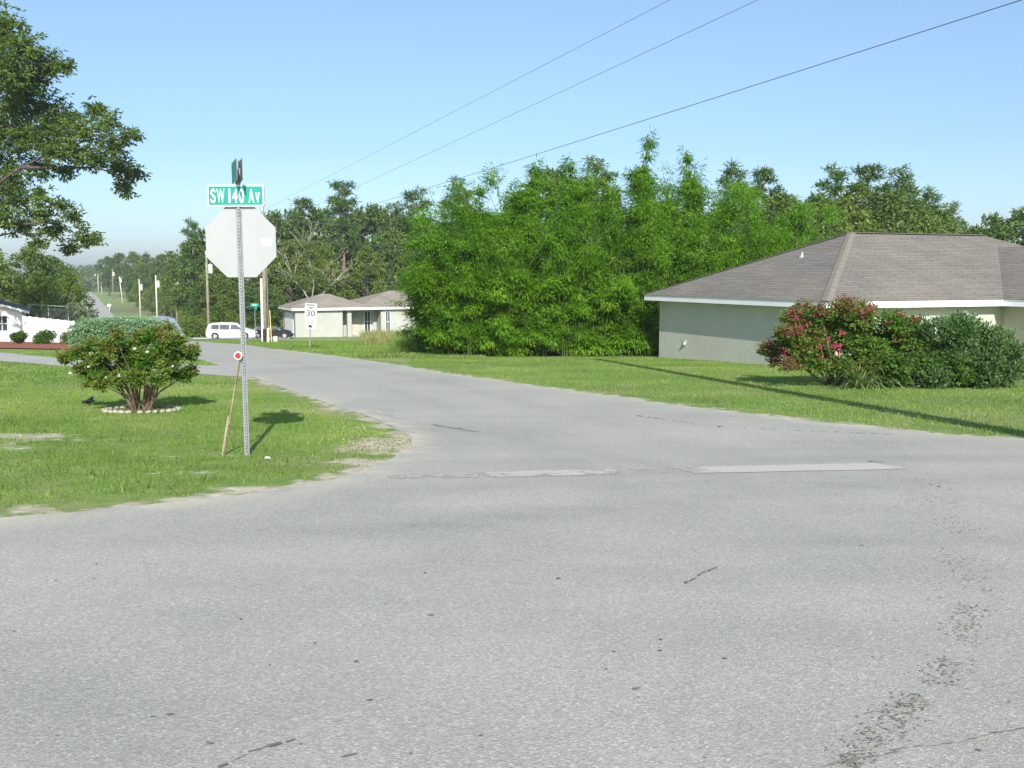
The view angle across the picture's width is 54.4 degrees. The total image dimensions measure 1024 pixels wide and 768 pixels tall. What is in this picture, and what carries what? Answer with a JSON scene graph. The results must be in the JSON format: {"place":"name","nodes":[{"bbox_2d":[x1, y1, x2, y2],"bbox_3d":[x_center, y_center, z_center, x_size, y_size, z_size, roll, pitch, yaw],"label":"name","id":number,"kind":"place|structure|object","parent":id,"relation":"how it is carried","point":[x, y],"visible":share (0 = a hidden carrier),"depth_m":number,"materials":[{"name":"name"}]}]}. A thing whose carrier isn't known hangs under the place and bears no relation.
{"place":"outdoors","nodes":[
{"label":"outdoors","id":0,"kind":"place"},
{"bbox_2d":[0,352,254,377],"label":"driveway","id":1,"kind":"structure","parent":0,"point":[203,369],"depth_m":34.13,"materials":[{"name":"concrete"}]},
{"bbox_2d":[83,289,271,376],"bbox_3d":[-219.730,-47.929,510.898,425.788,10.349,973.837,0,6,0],"label":"road","id":2,"kind":"structure","parent":0,"point":[220,354],"depth_m":45.56,"materials":[{"name":"asphalt"}]},
{"bbox_2d":[193,338,289,338],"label":"parking apron","id":3,"kind":"object","parent":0,"point":[236,338],"visible":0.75,"depth_m":107.88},
{"bbox_2d":[205,322,256,338],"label":"white minivan","id":4,"kind":"object","parent":3,"relation":"on","point":[216,330],"visible":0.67,"depth_m":104.27,"materials":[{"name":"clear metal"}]},
{"bbox_2d":[358,327,415,343],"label":"tall grass","id":5,"kind":"structure","parent":0,"point":[376,337],"depth_m":61.92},
{"bbox_2d":[0,349,1023,767],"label":"junction road","id":6,"kind":"structure","parent":0,"point":[444,623],"depth_m":5.34,"materials":[{"name":"asphalt"}]},
{"bbox_2d":[388,463,908,477],"bbox_3d":[1.404,0.865,9.974,5.256,0.047,0.450,-1,6,-7],"label":"stop line","id":7,"kind":"object","parent":6,"relation":"on","point":[807,467],"visible":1,"depth_m":9.96,"materials":[{"name":"paint"}]},
{"bbox_2d":[825,473,1010,767],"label":"leaf litter","id":8,"kind":"object","parent":6,"relation":"on","point":[900,705],"visible":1,"depth_m":3.91,"materials":[{"name":"plant"}]},
{"bbox_2d":[0,274,1023,516],"bbox_3d":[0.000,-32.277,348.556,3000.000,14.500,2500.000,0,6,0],"label":"ground","id":9,"kind":"structure","parent":0,"point":[125,308],"depth_m":14.41,"materials":[{"name":"plant"}]},
{"bbox_2d":[0,300,32,340],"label":"white house","id":10,"kind":"structure","parent":9,"relation":"on","point":[11,315],"depth_m":79.59,"materials":[{"name":"paint"}]},
{"bbox_2d":[0,248,32,312],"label":"broadleaf tree","id":11,"kind":"object","parent":9,"relation":"on","point":[11,295],"visible":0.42,"depth_m":105.68,"materials":[{"name":"green plant"}]},
{"bbox_2d":[1,246,67,316],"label":"broadleaf tree","id":12,"kind":"object","parent":9,"relation":"on","point":[29,257],"visible":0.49,"depth_m":110.31,"materials":[{"name":"green plant"}]},
{"bbox_2d":[0,341,68,348],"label":"flower bed","id":13,"kind":"object","parent":9,"relation":"on","point":[10,344],"visible":0.8,"depth_m":56.00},
{"bbox_2d":[13,269,67,319],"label":"broadleaf tree","id":14,"kind":"object","parent":9,"relation":"on","point":[38,291],"visible":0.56,"depth_m":99.41,"materials":[{"name":"green plant"}]},
{"bbox_2d":[22,316,74,341],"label":"vinyl fence","id":15,"kind":"object","parent":9,"relation":"on","point":[32,326],"visible":0.54,"depth_m":73.44,"materials":[{"name":"plastic"}]},
{"bbox_2d":[41,266,98,329],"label":"broadleaf tree","id":16,"kind":"object","parent":9,"relation":"on","point":[65,283],"visible":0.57,"depth_m":107.12,"materials":[{"name":"green plant"}]},
{"bbox_2d":[0,0,152,256],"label":"tree","id":17,"kind":"object","parent":9,"relation":"on","point":[18,85],"visible":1,"depth_m":67.64,"materials":[{"name":"green plant"}]},
{"bbox_2d":[28,264,163,291],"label":"distant wood","id":18,"kind":"object","parent":9,"relation":"on","point":[89,278],"visible":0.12,"depth_m":665.85,"materials":[{"name":"green plant"}]},
{"bbox_2d":[103,252,132,296],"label":"broadleaf tree","id":19,"kind":"object","parent":9,"relation":"on","point":[116,264],"visible":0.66,"depth_m":435.82,"materials":[{"name":"green plant"}]},
{"bbox_2d":[64,314,184,349],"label":"clipped hedge","id":20,"kind":"object","parent":9,"relation":"on","point":[94,327],"visible":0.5,"depth_m":49.48,"materials":[{"name":"green plant"}]},
{"bbox_2d":[53,317,201,409],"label":"crape myrtle","id":21,"kind":"object","parent":9,"relation":"on","point":[132,360],"visible":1,"depth_m":16.40,"materials":[{"name":"green plant"}]},
{"bbox_2d":[119,251,148,301],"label":"broadleaf tree","id":22,"kind":"object","parent":9,"relation":"on","point":[133,257],"visible":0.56,"depth_m":375.43,"materials":[{"name":"green plant"}]},
{"bbox_2d":[0,344,270,387],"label":"lawn grass","id":23,"kind":"structure","parent":9,"relation":"on","point":[23,368],"depth_m":26.48,"materials":[{"name":"plant"}]},
{"bbox_2d":[157,242,206,311],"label":"broadleaf tree","id":24,"kind":"object","parent":9,"relation":"on","point":[175,294],"visible":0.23,"depth_m":148.28,"materials":[{"name":"green plant"}]},
{"bbox_2d":[177,316,206,336],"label":"green bush","id":25,"kind":"object","parent":9,"relation":"on","point":[196,327],"visible":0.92,"depth_m":115.41,"materials":[{"name":"green plant"}]},
{"bbox_2d":[176,228,224,333],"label":"broadleaf tree","id":26,"kind":"object","parent":9,"relation":"on","point":[197,244],"visible":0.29,"depth_m":137.81,"materials":[{"name":"green plant"}]},
{"bbox_2d":[0,386,404,513],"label":"lawn grass","id":27,"kind":"structure","parent":9,"relation":"on","point":[82,424],"depth_m":12.89,"materials":[{"name":"plant"}]},
{"bbox_2d":[185,278,231,323],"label":"broadleaf tree","id":28,"kind":"object","parent":9,"relation":"on","point":[197,296],"visible":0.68,"depth_m":124.66,"materials":[{"name":"green plant"}]},
{"bbox_2d":[195,264,246,317],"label":"broadleaf tree","id":29,"kind":"object","parent":9,"relation":"on","point":[217,272],"visible":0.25,"depth_m":126.36,"materials":[{"name":"green plant"}]},
{"bbox_2d":[213,288,248,325],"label":"broadleaf tree","id":30,"kind":"object","parent":9,"relation":"on","point":[229,297],"visible":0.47,"depth_m":122.96,"materials":[{"name":"green plant"}]},
{"bbox_2d":[205,158,275,454],"bbox_3d":[-2.974,-0.772,10.999,0.638,3.356,0.435,4,7,31],"label":"stop sign","id":31,"kind":"object","parent":9,"relation":"on","point":[240,230],"visible":1,"depth_m":10.91,"materials":[{"name":"metal"}]},
{"bbox_2d":[232,287,268,328],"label":"broadleaf tree","id":32,"kind":"object","parent":9,"relation":"on","point":[251,314],"visible":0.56,"depth_m":123.11,"materials":[{"name":"green plant"}]},
{"bbox_2d":[222,263,285,327],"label":"broadleaf tree","id":33,"kind":"object","parent":9,"relation":"on","point":[257,284],"visible":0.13,"depth_m":130.98,"materials":[{"name":"green plant"}]},
{"bbox_2d":[260,207,268,341],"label":"utility pole","id":34,"kind":"object","parent":9,"relation":"on","point":[264,305],"visible":0.59,"depth_m":73.66,"materials":[{"name":"brown wood"}]},
{"bbox_2d":[278,0,1020,231],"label":"overhead wire","id":35,"kind":"object","parent":34,"relation":"attached to","point":[734,91],"visible":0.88,"depth_m":17.53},
{"bbox_2d":[253,283,285,327],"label":"broadleaf tree","id":36,"kind":"object","parent":9,"relation":"on","point":[274,311],"visible":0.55,"depth_m":123.97,"materials":[{"name":"green plant"}]},
{"bbox_2d":[255,209,316,301],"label":"broadleaf tree","id":37,"kind":"object","parent":9,"relation":"on","point":[284,224],"visible":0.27,"depth_m":149.84,"materials":[{"name":"green plant"}]},
{"bbox_2d":[257,238,316,328],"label":"broadleaf tree","id":38,"kind":"object","parent":9,"relation":"on","point":[276,273],"visible":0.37,"depth_m":132.73,"materials":[{"name":"green plant"}]},
{"bbox_2d":[281,196,326,297],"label":"pine tree","id":39,"kind":"object","parent":9,"relation":"on","point":[303,204],"visible":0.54,"depth_m":153.58,"materials":[{"name":"green plant"}]},
{"bbox_2d":[276,225,352,297],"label":"tree","id":40,"kind":"object","parent":9,"relation":"on","point":[308,247],"visible":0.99,"depth_m":124.60,"materials":[{"name":"green plant"}]},
{"bbox_2d":[286,207,352,299],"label":"broadleaf tree","id":41,"kind":"object","parent":9,"relation":"on","point":[322,228],"visible":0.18,"depth_m":154.77,"materials":[{"name":"green plant"}]},
{"bbox_2d":[306,246,353,298],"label":"broadleaf tree","id":42,"kind":"object","parent":9,"relation":"on","point":[329,271],"visible":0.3,"depth_m":134.37,"materials":[{"name":"green plant"}]},
{"bbox_2d":[319,178,376,298],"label":"pine tree","id":43,"kind":"object","parent":9,"relation":"on","point":[341,205],"visible":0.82,"depth_m":137.56,"materials":[{"name":"green plant"}]},
{"bbox_2d":[211,339,486,358],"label":"verge grass","id":44,"kind":"structure","parent":9,"relation":"on","point":[350,348],"depth_m":50.44,"materials":[{"name":"plant"}]},
{"bbox_2d":[278,290,422,336],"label":"house","id":45,"kind":"structure","parent":9,"relation":"on","point":[337,316],"depth_m":119.74,"materials":[{"name":"beige"}]},
{"bbox_2d":[343,242,388,299],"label":"broadleaf tree","id":46,"kind":"object","parent":9,"relation":"on","point":[358,272],"visible":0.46,"depth_m":134.68,"materials":[{"name":"green plant"}]},
{"bbox_2d":[336,202,398,299],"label":"broadleaf tree","id":47,"kind":"object","parent":9,"relation":"on","point":[371,215],"visible":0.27,"depth_m":155.06,"materials":[{"name":"green plant"}]},
{"bbox_2d":[361,226,411,290],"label":"broadleaf tree","id":48,"kind":"object","parent":9,"relation":"on","point":[390,237],"visible":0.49,"depth_m":137.77,"materials":[{"name":"green plant"}]},
{"bbox_2d":[373,200,410,283],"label":"pine tree","id":49,"kind":"object","parent":9,"relation":"on","point":[387,223],"visible":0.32,"depth_m":149.91,"materials":[{"name":"green plant"}]},
{"bbox_2d":[379,182,436,274],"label":"pine tree","id":50,"kind":"object","parent":9,"relation":"on","point":[413,196],"visible":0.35,"depth_m":147.38,"materials":[{"name":"green plant"}]},
{"bbox_2d":[354,215,512,353],"bbox_3d":[-3.049,-4.295,43.255,6.601,6.169,6.623,1,6,12],"label":"bamboo clump","id":51,"kind":"object","parent":9,"relation":"on","point":[417,311],"visible":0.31,"depth_m":41.92,"materials":[{"name":"green plant"}]},
{"bbox_2d":[395,212,493,354],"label":"bamboo clump","id":52,"kind":"object","parent":9,"relation":"on","point":[441,341],"visible":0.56,"depth_m":41.80,"materials":[{"name":"green plant"}]},
{"bbox_2d":[386,215,513,351],"bbox_3d":[-3.211,-4.554,46.091,5.916,6.302,6.215,-3,7,-29],"label":"bamboo clump","id":53,"kind":"object","parent":9,"relation":"on","point":[416,339],"visible":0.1,"depth_m":44.73,"materials":[{"name":"green plant"}]},
{"bbox_2d":[409,183,502,351],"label":"bamboo clump","id":54,"kind":"object","parent":9,"relation":"on","point":[446,215],"visible":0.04,"depth_m":45.31,"materials":[{"name":"green plant"}]},
{"bbox_2d":[435,175,476,237],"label":"pine tree","id":55,"kind":"object","parent":9,"relation":"on","point":[463,190],"visible":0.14,"depth_m":83.47,"materials":[{"name":"green plant"}]},
{"bbox_2d":[421,215,508,355],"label":"bamboo clump","id":56,"kind":"object","parent":9,"relation":"on","point":[464,326],"visible":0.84,"depth_m":40.97,"materials":[{"name":"green plant"}]},
{"bbox_2d":[433,178,532,339],"bbox_3d":[-1.246,-5.368,45.822,4.805,8.025,4.574,-1,6,-13],"label":"bamboo clump","id":57,"kind":"object","parent":9,"relation":"on","point":[462,210],"visible":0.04,"depth_m":45.37,"materials":[{"name":"green plant"}]},
{"bbox_2d":[463,179,504,353],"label":"bamboo clump","id":58,"kind":"object","parent":9,"relation":"on","point":[479,192],"visible":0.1,"depth_m":43.31,"materials":[{"name":"green plant"}]},
{"bbox_2d":[466,208,548,356],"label":"bamboo clump","id":59,"kind":"object","parent":9,"relation":"on","point":[495,339],"visible":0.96,"depth_m":40.37,"materials":[{"name":"green plant"}]},
{"bbox_2d":[469,162,561,339],"bbox_3d":[0.424,-5.887,46.614,4.865,8.987,5.111,-1,6,-5],"label":"bamboo clump","id":60,"kind":"object","parent":9,"relation":"on","point":[490,179],"visible":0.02,"depth_m":46.46,"materials":[{"name":"green plant"}]},
{"bbox_2d":[499,153,549,350],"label":"bamboo clump","id":61,"kind":"object","parent":9,"relation":"on","point":[524,201],"visible":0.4,"depth_m":43.02,"materials":[{"name":"green plant"}]},
{"bbox_2d":[479,206,579,356],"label":"bamboo clump","id":62,"kind":"object","parent":9,"relation":"on","point":[536,330],"visible":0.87,"depth_m":40.30,"materials":[{"name":"green plant"}]},
{"bbox_2d":[503,164,604,265],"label":"broadleaf tree","id":63,"kind":"object","parent":9,"relation":"on","point":[552,170],"visible":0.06,"depth_m":68.17,"materials":[{"name":"green plant"}]},
{"bbox_2d":[489,163,619,351],"bbox_3d":[1.829,-5.873,46.636,5.615,8.951,5.633,3,7,24],"label":"bamboo clump","id":64,"kind":"object","parent":9,"relation":"on","point":[548,203],"visible":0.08,"depth_m":45.52,"materials":[{"name":"green plant"}]},
{"bbox_2d":[530,201,608,355],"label":"bamboo clump","id":65,"kind":"object","parent":9,"relation":"on","point":[571,311],"visible":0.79,"depth_m":40.39,"materials":[{"name":"green plant"}]},
{"bbox_2d":[555,153,600,340],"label":"bamboo clump","id":66,"kind":"object","parent":9,"relation":"on","point":[584,193],"visible":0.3,"depth_m":45.36,"materials":[{"name":"green plant"}]},
{"bbox_2d":[538,177,627,351],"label":"bamboo clump","id":67,"kind":"object","parent":9,"relation":"on","point":[576,256],"visible":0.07,"depth_m":45.19,"materials":[{"name":"green plant"}]},
{"bbox_2d":[549,198,637,356],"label":"bamboo clump","id":68,"kind":"object","parent":9,"relation":"on","point":[597,344],"visible":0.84,"depth_m":40.90,"materials":[{"name":"green plant"}]},
{"bbox_2d":[575,154,625,240],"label":"pine tree","id":69,"kind":"object","parent":9,"relation":"on","point":[606,174],"visible":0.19,"depth_m":73.33,"materials":[{"name":"green plant"}]},
{"bbox_2d":[580,200,682,355],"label":"bamboo clump","id":70,"kind":"object","parent":9,"relation":"on","point":[642,267],"visible":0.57,"depth_m":41.26,"materials":[{"name":"green plant"}]},
{"bbox_2d":[578,171,695,350],"bbox_3d":[5.363,-5.411,45.450,5.168,8.152,4.920,5,8,37],"label":"bamboo clump","id":71,"kind":"object","parent":9,"relation":"on","point":[643,203],"visible":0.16,"depth_m":44.57,"materials":[{"name":"green plant"}]},
{"bbox_2d":[618,128,659,257],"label":"bamboo clump","id":72,"kind":"object","parent":9,"relation":"on","point":[648,145],"visible":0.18,"depth_m":44.91,"materials":[{"name":"green plant"}]},
{"bbox_2d":[605,214,683,355],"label":"bamboo clump","id":73,"kind":"object","parent":9,"relation":"on","point":[659,278],"visible":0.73,"depth_m":41.10,"materials":[{"name":"green plant"}]},
{"bbox_2d":[617,164,716,352],"bbox_3d":[6.892,-5.535,45.172,5.085,8.454,5.342,3,7,25],"label":"bamboo clump","id":74,"kind":"object","parent":9,"relation":"on","point":[691,180],"visible":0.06,"depth_m":43.64,"materials":[{"name":"green plant"}]},
{"bbox_2d":[623,204,720,353],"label":"bamboo clump","id":75,"kind":"object","parent":9,"relation":"on","point":[685,274],"visible":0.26,"depth_m":42.80,"materials":[{"name":"green plant"}]},
{"bbox_2d":[674,143,709,255],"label":"bamboo clump","id":76,"kind":"object","parent":9,"relation":"on","point":[687,159],"visible":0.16,"depth_m":46.14,"materials":[{"name":"green plant"}]},
{"bbox_2d":[654,157,740,263],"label":"bamboo clump","id":77,"kind":"object","parent":9,"relation":"on","point":[690,200],"visible":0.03,"depth_m":45.93,"materials":[{"name":"green plant"}]},
{"bbox_2d":[643,180,762,276],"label":"bamboo clump","id":78,"kind":"object","parent":9,"relation":"on","point":[728,213],"visible":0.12,"depth_m":45.00,"materials":[{"name":"green plant"}]},
{"bbox_2d":[664,217,745,282],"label":"bamboo clump","id":79,"kind":"object","parent":9,"relation":"on","point":[723,262],"visible":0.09,"depth_m":43.42,"materials":[{"name":"green plant"}]},
{"bbox_2d":[709,158,757,230],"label":"tree","id":80,"kind":"object","parent":9,"relation":"on","point":[729,172],"visible":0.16,"depth_m":76.20,"materials":[{"name":"green plant"}]},
{"bbox_2d":[699,182,779,265],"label":"bamboo clump","id":81,"kind":"object","parent":9,"relation":"on","point":[751,221],"visible":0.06,"depth_m":47.04,"materials":[{"name":"green plant"}]},
{"bbox_2d":[741,165,782,228],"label":"pine tree","id":82,"kind":"object","parent":9,"relation":"on","point":[766,173],"visible":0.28,"depth_m":88.27,"materials":[{"name":"green plant"}]},
{"bbox_2d":[731,227,794,264],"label":"bamboo clump","id":83,"kind":"object","parent":9,"relation":"on","point":[771,252],"visible":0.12,"depth_m":46.45,"materials":[{"name":"green plant"}]},
{"bbox_2d":[701,184,828,261],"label":"bamboo clump","id":84,"kind":"object","parent":9,"relation":"on","point":[778,220],"visible":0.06,"depth_m":47.35,"materials":[{"name":"green plant"}]},
{"bbox_2d":[712,180,825,254],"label":"bamboo clump","id":85,"kind":"object","parent":9,"relation":"on","point":[803,218],"visible":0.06,"depth_m":50.14,"materials":[{"name":"green plant"}]},
{"bbox_2d":[748,188,814,245],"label":"broadleaf tree","id":86,"kind":"object","parent":9,"relation":"on","point":[781,197],"visible":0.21,"depth_m":74.11,"materials":[{"name":"green plant"}]},
{"bbox_2d":[751,196,821,252],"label":"bamboo clump","id":87,"kind":"object","parent":9,"relation":"on","point":[808,230],"visible":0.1,"depth_m":51.38,"materials":[{"name":"green plant"}]},
{"bbox_2d":[797,200,845,244],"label":"bamboo clump","id":88,"kind":"object","parent":9,"relation":"on","point":[828,217],"visible":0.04,"depth_m":53.53,"materials":[{"name":"green plant"}]},
{"bbox_2d":[794,190,855,241],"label":"broadleaf tree","id":89,"kind":"object","parent":9,"relation":"on","point":[818,197],"visible":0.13,"depth_m":76.45,"materials":[{"name":"green plant"}]},
{"bbox_2d":[643,232,1023,367],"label":"stucco house","id":90,"kind":"structure","parent":9,"relation":"on","point":[730,314],"depth_m":34.42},
{"bbox_2d":[811,162,860,228],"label":"pine tree","id":91,"kind":"object","parent":9,"relation":"on","point":[837,177],"visible":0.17,"depth_m":83.11,"materials":[{"name":"green plant"}]},
{"bbox_2d":[809,181,888,236],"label":"broadleaf tree","id":92,"kind":"object","parent":9,"relation":"on","point":[857,212],"visible":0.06,"depth_m":80.54,"materials":[{"name":"green plant"}]},
{"bbox_2d":[753,293,945,385],"bbox_3d":[7.756,-0.982,22.781,4.148,2.194,2.387,0,6,0],"label":"pink crape myrtle","id":93,"kind":"object","parent":9,"relation":"on","point":[804,341],"visible":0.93,"depth_m":22.29,"materials":[{"name":"green plant"}]},
{"bbox_2d":[825,353,892,389],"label":"strappy plant","id":94,"kind":"object","parent":9,"relation":"on","point":[857,377],"visible":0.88,"depth_m":21.72,"materials":[{"name":"green plant"}]},
{"bbox_2d":[840,161,897,232],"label":"pine tree","id":95,"kind":"object","parent":9,"relation":"on","point":[875,197],"visible":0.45,"depth_m":82.37,"materials":[{"name":"green plant"}]},
{"bbox_2d":[860,191,924,232],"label":"broadleaf tree","id":96,"kind":"object","parent":9,"relation":"on","point":[897,209],"visible":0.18,"depth_m":83.80,"materials":[{"name":"green plant"}]},
{"bbox_2d":[875,163,932,232],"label":"pine tree","id":97,"kind":"object","parent":9,"relation":"on","point":[907,184],"visible":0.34,"depth_m":86.04,"materials":[{"name":"green plant"}]},
{"bbox_2d":[875,349,982,387],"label":"green shrub","id":98,"kind":"object","parent":9,"relation":"on","point":[896,365],"visible":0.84,"depth_m":21.78,"materials":[{"name":"green plant"}]},
{"bbox_2d":[902,191,958,233],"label":"broadleaf tree","id":99,"kind":"object","parent":9,"relation":"on","point":[930,218],"visible":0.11,"depth_m":85.58,"materials":[{"name":"green plant"}]},
{"bbox_2d":[927,206,966,233],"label":"broadleaf tree","id":100,"kind":"object","parent":9,"relation":"on","point":[947,219],"visible":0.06,"depth_m":88.08,"materials":[{"name":"green plant"}]},
{"bbox_2d":[877,309,1023,388],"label":"glossy bush","id":101,"kind":"object","parent":9,"relation":"on","point":[995,350],"visible":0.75,"depth_m":21.74,"materials":[{"name":"green plant"}]},
{"bbox_2d":[969,211,1016,242],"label":"broadleaf tree","id":102,"kind":"object","parent":9,"relation":"on","point":[995,230],"visible":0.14,"depth_m":78.84,"materials":[{"name":"green plant"}]},
{"bbox_2d":[996,205,1023,245],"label":"broadleaf tree","id":103,"kind":"object","parent":9,"relation":"on","point":[1018,223],"visible":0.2,"depth_m":80.37,"materials":[{"name":"green plant"}]},
{"bbox_2d":[0,0,1023,272],"label":"sky","id":104,"kind":"structure","parent":0,"point":[302,92],"materials":[{"name":"blue"}]},
{"bbox_2d":[410,356,1023,436],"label":"verge grass","id":105,"kind":"structure","parent":0,"point":[553,359],"depth_m":22.20,"materials":[{"name":"plant"}]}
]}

